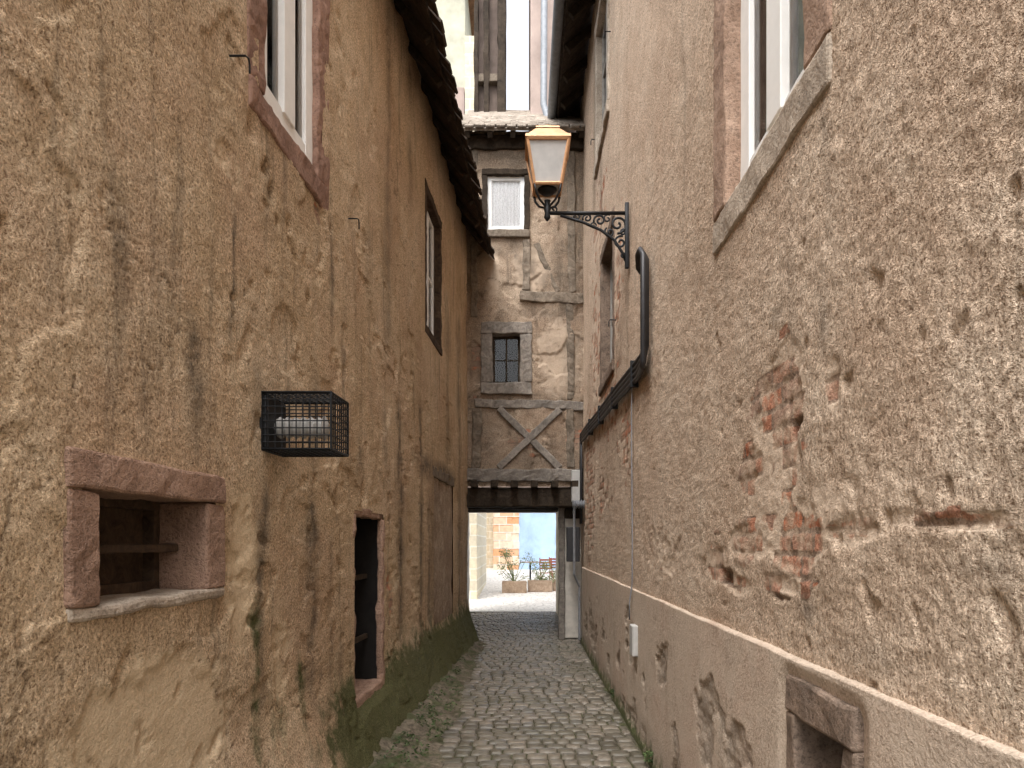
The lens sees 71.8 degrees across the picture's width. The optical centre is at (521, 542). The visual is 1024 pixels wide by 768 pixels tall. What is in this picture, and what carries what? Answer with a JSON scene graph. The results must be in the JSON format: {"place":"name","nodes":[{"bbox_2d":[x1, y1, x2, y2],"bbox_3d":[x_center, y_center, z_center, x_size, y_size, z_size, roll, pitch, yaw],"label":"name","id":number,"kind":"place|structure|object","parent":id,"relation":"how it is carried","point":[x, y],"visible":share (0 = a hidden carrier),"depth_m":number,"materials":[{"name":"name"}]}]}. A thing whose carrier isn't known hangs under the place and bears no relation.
{"place":"outdoors","nodes":[
{"label":"outdoors","id":0,"kind":"place"},
{"bbox_2d":[363,640,485,767],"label":"verge","id":1,"kind":"structure","parent":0,"point":[432,758],"depth_m":6.03,"materials":[{"name":"green plant"}]},
{"bbox_2d":[469,568,555,611],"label":"courtyard ground","id":2,"kind":"structure","parent":0,"point":[492,597],"depth_m":19.25,"materials":[{"name":"beige stone"}]},
{"bbox_2d":[435,0,485,599],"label":"tall stone house","id":3,"kind":"structure","parent":2,"relation":"on","point":[456,17],"depth_m":19.00,"materials":[{"name":"stone"}]},
{"bbox_2d":[486,513,492,567],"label":"stone house","id":4,"kind":"structure","parent":2,"relation":"on","point":[489,540],"depth_m":31.00,"materials":[{"name":"stone"}]},
{"bbox_2d":[497,548,532,592],"bbox_3d":[-0.189,0.798,20.793,1.099,1.345,0.558,0,0,0],"label":"planter","id":5,"kind":"object","parent":2,"relation":"on","point":[514,586],"visible":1,"depth_m":20.61,"materials":[{"name":"brown wood"}]},
{"bbox_2d":[493,513,555,569],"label":"blue house","id":6,"kind":"structure","parent":2,"relation":"on","point":[521,534],"depth_m":30.00,"materials":[{"name":"paint"}]},
{"bbox_2d":[520,561,538,579],"bbox_3d":[0.300,1.001,23.400,0.700,0.750,0.700,0,0,0],"label":"table","id":7,"kind":"object","parent":2,"relation":"on","point":[529,567],"visible":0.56,"depth_m":23.39,"materials":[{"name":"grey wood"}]},
{"bbox_2d":[528,558,555,591],"bbox_3d":[0.646,0.961,21.100,0.947,0.997,0.558,0,0,0],"label":"planter","id":8,"kind":"object","parent":2,"relation":"on","point":[541,584],"visible":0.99,"depth_m":20.90,"materials":[{"name":"beige stone"}]},
{"bbox_2d":[539,558,553,579],"bbox_3d":[0.846,0.947,22.611,0.432,0.930,0.446,0,0,-17],"label":"chair","id":9,"kind":"object","parent":2,"relation":"on","point":[548,567],"visible":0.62,"depth_m":22.78,"materials":[{"name":"red paint"}]},
{"bbox_2d":[548,565,555,590],"bbox_3d":[1.323,1.067,21.430,1.028,0.766,0.560,0,0,0],"label":"planter","id":10,"kind":"object","parent":2,"relation":"on","point":[554,585],"visible":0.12,"depth_m":21.26,"materials":[{"name":"beige stone"}]},
{"bbox_2d":[549,557,555,579],"bbox_3d":[1.194,0.926,23.190,0.432,0.930,0.445,0,0,31],"label":"chair","id":11,"kind":"object","parent":2,"relation":"on","point":[552,564],"visible":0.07,"depth_m":23.06,"materials":[{"name":"red paint"}]},
{"bbox_2d":[506,0,528,131],"label":"sky","id":12,"kind":"structure","parent":0,"point":[517,47],"materials":[{"name":"white"}]},
{"bbox_2d":[439,612,648,767],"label":"cobbled path","id":13,"kind":"structure","parent":0,"point":[526,635],"depth_m":6.83,"materials":[{"name":"stone"}]},
{"bbox_2d":[377,656,652,767],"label":"weeds","id":14,"kind":"object","parent":13,"relation":"on","point":[437,729],"visible":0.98,"depth_m":5.68,"materials":[{"name":"green plant"}]},
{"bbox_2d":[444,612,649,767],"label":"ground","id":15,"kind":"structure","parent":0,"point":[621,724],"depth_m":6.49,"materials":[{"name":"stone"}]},
{"bbox_2d":[0,0,494,767],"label":"stucco house","id":16,"kind":"structure","parent":15,"relation":"on","point":[218,218],"depth_m":3.18,"materials":[{"name":"brown paint"}]},
{"bbox_2d":[63,448,225,622],"bbox_3d":[-1.499,-0.024,2.651,0.328,0.552,1.025,0,0,3],"label":"window","id":17,"kind":"structure","parent":16,"relation":"in","point":[140,537],"depth_m":2.76,"materials":[{"name":"stone"}]},
{"bbox_2d":[246,0,330,213],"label":"window","id":18,"kind":"structure","parent":16,"relation":"in","point":[287,39],"depth_m":4.06,"materials":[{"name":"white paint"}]},
{"bbox_2d":[260,391,348,456],"bbox_3d":[-1.128,-0.613,3.691,0.392,0.302,0.296,0,0,0],"label":"caged flue outlet","id":19,"kind":"object","parent":16,"relation":"attached to","point":[277,427],"visible":0.99,"depth_m":3.63,"materials":[{"name":"black metal"}]},
{"bbox_2d":[352,506,384,708],"bbox_3d":[-1.459,0.485,5.601,0.610,1.538,1.012,0,0,0],"label":"door","id":20,"kind":"structure","parent":16,"relation":"in","point":[369,599],"depth_m":5.96,"materials":[{"name":"wood"}]},
{"bbox_2d":[425,179,442,356],"bbox_3d":[-1.184,-3.200,8.398,0.330,1.716,1.132,0,0,3],"label":"window","id":21,"kind":"structure","parent":16,"relation":"in","point":[433,224],"depth_m":8.80,"materials":[{"name":"white paint"}]},
{"bbox_2d":[433,465,454,624],"bbox_3d":[-1.039,0.050,9.153,0.129,1.962,1.707,0,0,3],"label":"blocked doorway","id":22,"kind":"structure","parent":16,"relation":"in","point":[443,487],"depth_m":9.10,"materials":[{"name":"paint"}]},
{"bbox_2d":[455,0,584,639],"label":"half timbered gatehouse","id":23,"kind":"object","parent":15,"relation":"on","point":[525,343],"visible":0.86,"depth_m":11.37,"materials":[{"name":"paint"}]},
{"bbox_2d":[482,169,529,237],"bbox_3d":[-0.245,-5.446,11.486,0.791,1.106,0.365,0,0,0],"label":"window","id":24,"kind":"structure","parent":23,"relation":"in","point":[505,192],"depth_m":11.40,"materials":[{"name":"white paint"}]},
{"bbox_2d":[481,321,531,394],"bbox_3d":[-0.240,-2.961,11.830,0.848,1.185,1.060,0,0,0],"label":"window","id":25,"kind":"structure","parent":23,"relation":"in","point":[506,347],"depth_m":11.33,"materials":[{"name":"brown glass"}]},
{"bbox_2d":[565,519,581,637],"bbox_3d":[0.863,0.590,11.740,0.275,1.980,0.040,0,0,0],"label":"door","id":26,"kind":"structure","parent":23,"relation":"in","point":[571,587],"depth_m":11.72,"materials":[{"name":"paint"}]},
{"bbox_2d":[529,0,1023,767],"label":"roughcast house","id":27,"kind":"structure","parent":15,"relation":"on","point":[811,544],"depth_m":2.37,"materials":[{"name":"beige paint"}]},
{"bbox_2d":[566,470,584,639],"bbox_3d":[0.880,0.200,11.168,0.320,2.700,0.385,0,0,0],"label":"electric box","id":28,"kind":"object","parent":27,"relation":"attached to","point":[573,544],"visible":0.86,"depth_m":11.20,"materials":[{"name":"grey plastic"}]},
{"bbox_2d":[525,125,628,268],"bbox_3d":[0.495,-3.075,6.290,0.922,1.270,0.396,0,0,0],"label":"street lamp","id":29,"kind":"object","parent":27,"relation":"attached to","point":[547,147],"visible":1,"depth_m":6.18,"materials":[{"name":"black metal"}]},
{"bbox_2d":[593,0,609,179],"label":"window","id":30,"kind":"structure","parent":27,"relation":"in","point":[602,45],"depth_m":9.03,"materials":[{"name":"brown paint"}]},
{"bbox_2d":[599,206,614,395],"bbox_3d":[1.114,-2.659,8.052,0.348,1.738,1.357,0,0,0],"label":"window","id":31,"kind":"structure","parent":27,"relation":"in","point":[607,257],"depth_m":8.59,"materials":[{"name":"brown paint"}]},
{"bbox_2d":[579,246,648,523],"bbox_3d":[0.930,-1.245,8.201,0.148,1.890,6.140,0,0,0],"label":"cable conduit","id":32,"kind":"object","parent":27,"relation":"attached to","point":[627,382],"visible":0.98,"depth_m":5.79,"materials":[{"name":"black metal"}]},
{"bbox_2d":[629,388,637,656],"bbox_3d":[0.920,-0.265,5.853,0.051,2.370,0.306,0,0,0],"label":"drop cable","id":33,"kind":"object","parent":27,"relation":"attached to","point":[633,640],"visible":0.98,"depth_m":5.96,"materials":[{"name":"plastic"}]},
{"bbox_2d":[713,0,833,255],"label":"window","id":34,"kind":"structure","parent":27,"relation":"in","point":[773,59],"depth_m":3.03,"materials":[{"name":"white paint"}]},
{"bbox_2d":[785,672,863,767],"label":"cellar window","id":35,"kind":"structure","parent":27,"relation":"in","point":[824,730],"depth_m":2.26,"materials":[{"name":"brown stone"}]}
]}

